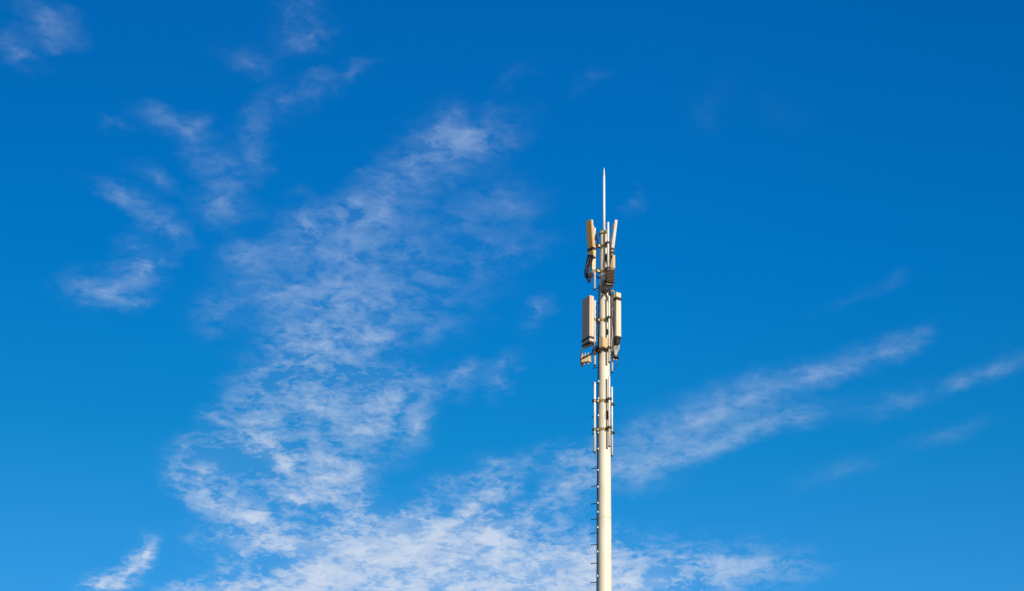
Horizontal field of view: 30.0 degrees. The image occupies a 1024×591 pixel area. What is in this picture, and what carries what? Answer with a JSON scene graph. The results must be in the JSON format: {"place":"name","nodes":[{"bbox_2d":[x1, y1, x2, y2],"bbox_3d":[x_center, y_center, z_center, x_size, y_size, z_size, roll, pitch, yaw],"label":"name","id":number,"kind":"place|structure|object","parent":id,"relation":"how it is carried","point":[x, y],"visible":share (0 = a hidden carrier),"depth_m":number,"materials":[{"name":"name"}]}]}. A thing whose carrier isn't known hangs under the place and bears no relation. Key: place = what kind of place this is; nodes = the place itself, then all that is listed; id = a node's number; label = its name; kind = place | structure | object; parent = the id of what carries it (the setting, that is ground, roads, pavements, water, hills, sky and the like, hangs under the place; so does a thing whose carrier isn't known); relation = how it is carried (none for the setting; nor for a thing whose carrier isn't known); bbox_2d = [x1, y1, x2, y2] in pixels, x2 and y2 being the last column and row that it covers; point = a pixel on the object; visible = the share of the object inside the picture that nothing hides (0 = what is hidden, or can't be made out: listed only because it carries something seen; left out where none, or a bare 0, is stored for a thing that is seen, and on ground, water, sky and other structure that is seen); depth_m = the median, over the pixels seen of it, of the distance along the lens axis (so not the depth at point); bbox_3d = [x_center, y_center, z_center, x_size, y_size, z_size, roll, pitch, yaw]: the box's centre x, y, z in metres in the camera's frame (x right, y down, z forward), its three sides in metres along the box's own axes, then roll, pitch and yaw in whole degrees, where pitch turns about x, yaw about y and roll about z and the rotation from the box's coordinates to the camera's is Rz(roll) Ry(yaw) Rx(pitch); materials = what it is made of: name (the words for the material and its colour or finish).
{"place":"outdoors","nodes":[
{"label":"outdoors","id":0,"kind":"place"},
{"bbox_2d":[0,0,1023,590],"label":"sky","id":1,"kind":"structure","parent":0,"point":[292,293],"materials":[{"name":"blue"}]},
{"label":"ground","id":2,"kind":"structure","parent":0,"visible":0},
{"bbox_2d":[591,170,611,590],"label":"telecom mast","id":3,"kind":"object","parent":2,"relation":"on","point":[603,582],"visible":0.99,"depth_m":52.16,"materials":[{"name":"grey metal"}]},
{"bbox_2d":[592,296,613,372],"bbox_3d":[2.611,1.010,53.823,0.609,2.379,0.616,-9,-26,21],"label":"antenna mount","id":4,"kind":"object","parent":3,"relation":"attached to","point":[608,318],"visible":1,"depth_m":53.59,"materials":[{"name":"metal"}]},
{"bbox_2d":[581,352,590,364],"bbox_3d":[2.057,1.766,53.238,0.280,0.355,0.178,-10,-26,14],"label":"radio unit","id":5,"kind":"object","parent":4,"relation":"attached to","point":[587,359],"visible":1,"depth_m":53.15,"materials":[{"name":"metal"}]},
{"bbox_2d":[581,295,593,347],"bbox_3d":[2.172,0.773,53.839,0.242,1.524,0.411,15,-27,-28],"label":"panel antenna","id":6,"kind":"object","parent":4,"relation":"attached to","point":[588,320],"visible":1,"depth_m":53.74,"materials":[{"name":"plastic"}]},
{"bbox_2d":[580,343,599,366],"bbox_3d":[2.207,1.645,53.253,0.606,0.789,0.204,10,-25,-19],"label":"cable bundle","id":7,"kind":"object","parent":4,"relation":"attached to","point":[594,347],"visible":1,"depth_m":53.29,"materials":[{"name":"black rubber"}]},
{"bbox_2d":[596,305,598,337],"bbox_3d":[2.377,0.813,53.748,0.075,1.288,0.119,22,-32,-39],"label":"cable bundle","id":8,"kind":"object","parent":4,"relation":"attached to","point":[597,319],"visible":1,"depth_m":53.75,"materials":[{"name":"black rubber"}]},
{"bbox_2d":[601,279,612,301],"bbox_3d":[2.673,-0.154,54.033,0.361,0.659,0.262,7,-25,-13],"label":"cable bundle","id":9,"kind":"object","parent":4,"relation":"attached to","point":[604,290],"visible":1,"depth_m":53.98,"materials":[{"name":"black rubber"}]},
{"bbox_2d":[611,355,618,360],"bbox_3d":[2.883,1.759,53.490,0.190,0.120,0.198,17,-29,-28],"label":"radio unit","id":10,"kind":"object","parent":4,"relation":"attached to","point":[613,357],"visible":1,"depth_m":53.44,"materials":[{"name":"plastic"}]},
{"bbox_2d":[610,292,620,345],"bbox_3d":[2.897,0.688,54.068,0.204,1.566,0.411,16,-28,-30],"label":"panel antenna","id":11,"kind":"object","parent":4,"relation":"attached to","point":[617,315],"visible":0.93,"depth_m":53.93,"materials":[{"name":"plastic"}]},
{"bbox_2d":[610,297,614,351],"bbox_3d":[2.828,0.812,53.875,0.136,1.626,0.094,0,-24,3],"label":"cable bundle","id":12,"kind":"object","parent":11,"relation":"attached to","point":[611,322],"visible":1,"depth_m":53.86,"materials":[{"name":"black rubber"}]},
{"bbox_2d":[614,345,619,368],"bbox_3d":[2.922,1.700,53.535,0.191,0.819,0.098,0,-24,3],"label":"cable bundle","id":13,"kind":"object","parent":11,"relation":"attached to","point":[615,351],"visible":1,"depth_m":53.60,"materials":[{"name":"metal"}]},
{"bbox_2d":[594,222,611,289],"bbox_3d":[2.700,-1.094,54.633,0.723,2.058,0.510,15,-28,-29],"label":"antenna mount","id":14,"kind":"object","parent":3,"relation":"attached to","point":[606,244],"visible":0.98,"depth_m":54.56,"materials":[{"name":"metal"}]},
{"bbox_2d":[586,219,595,258],"bbox_3d":[2.288,-1.553,54.861,0.175,1.276,0.236,15,-27,-39],"label":"panel antenna","id":15,"kind":"object","parent":14,"relation":"attached to","point":[590,238],"visible":1,"depth_m":54.82,"materials":[{"name":"plastic"}]},
{"bbox_2d":[584,255,599,282],"bbox_3d":[2.298,-0.768,54.367,0.473,0.932,0.284,11,-26,-22],"label":"cable bundle","id":16,"kind":"object","parent":14,"relation":"attached to","point":[587,272],"visible":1,"depth_m":54.33,"materials":[{"name":"black rubber"}]},
{"bbox_2d":[591,259,594,272],"bbox_3d":[2.294,-0.835,54.442,0.100,0.420,0.168,8,-25,-15],"label":"radio unit","id":17,"kind":"object","parent":14,"relation":"attached to","point":[593,266],"visible":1,"depth_m":54.36,"materials":[{"name":"metal"}]},
{"bbox_2d":[595,234,599,269],"bbox_3d":[2.420,-1.300,54.677,0.157,1.237,0.126,-10,-26,24],"label":"cable bundle","id":18,"kind":"object","parent":14,"relation":"attached to","point":[597,249],"visible":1,"depth_m":54.70,"materials":[{"name":"black rubber"}]},
{"bbox_2d":[606,245,613,264],"bbox_3d":[2.795,-1.136,54.590,0.107,0.941,0.330,-13,-28,28],"label":"cable bundle","id":19,"kind":"object","parent":14,"relation":"attached to","point":[610,258],"visible":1,"depth_m":54.59,"materials":[{"name":"black rubber"}]},
{"bbox_2d":[606,269,614,283],"bbox_3d":[2.780,-0.503,54.160,0.235,0.450,0.199,7,-25,-7],"label":"radio unit","id":20,"kind":"object","parent":14,"relation":"attached to","point":[610,275],"visible":1,"depth_m":54.09,"materials":[{"name":"metal"}]},
{"bbox_2d":[609,255,614,269],"bbox_3d":[2.865,-0.937,54.798,0.168,0.510,0.120,-20,-31,39],"label":"radio unit","id":21,"kind":"object","parent":14,"relation":"attached to","point":[612,264],"visible":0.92,"depth_m":54.73,"materials":[{"name":"metal"}]},
{"bbox_2d":[610,220,617,255],"bbox_3d":[2.890,-1.610,54.982,0.140,1.146,0.346,10,-25,-3],"label":"panel antenna","id":22,"kind":"object","parent":14,"relation":"attached to","point":[614,226],"visible":1,"depth_m":54.86,"materials":[{"name":"plastic"}]},
{"bbox_2d":[592,376,614,456],"bbox_3d":[2.524,3.334,52.725,0.650,2.182,0.616,0,-24,3],"label":"antenna mount","id":23,"kind":"object","parent":3,"relation":"attached to","point":[609,400],"visible":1,"depth_m":52.66,"materials":[{"name":"metal"}]},
{"bbox_2d":[599,336,607,350],"bbox_3d":[2.547,1.368,53.385,0.227,0.360,0.270,-20,-31,39],"label":"junction box","id":24,"kind":"object","parent":3,"relation":"attached to","point":[603,342],"visible":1,"depth_m":53.29,"materials":[{"name":"metal"}]},
{"bbox_2d":[603,337,607,347],"bbox_3d":[2.627,1.317,53.328,0.012,0.280,0.245,-20,-31,39],"label":"door","id":25,"kind":"structure","parent":24,"relation":"in","point":[605,341],"depth_m":53.31,"materials":[{"name":"white metal"}]}
]}

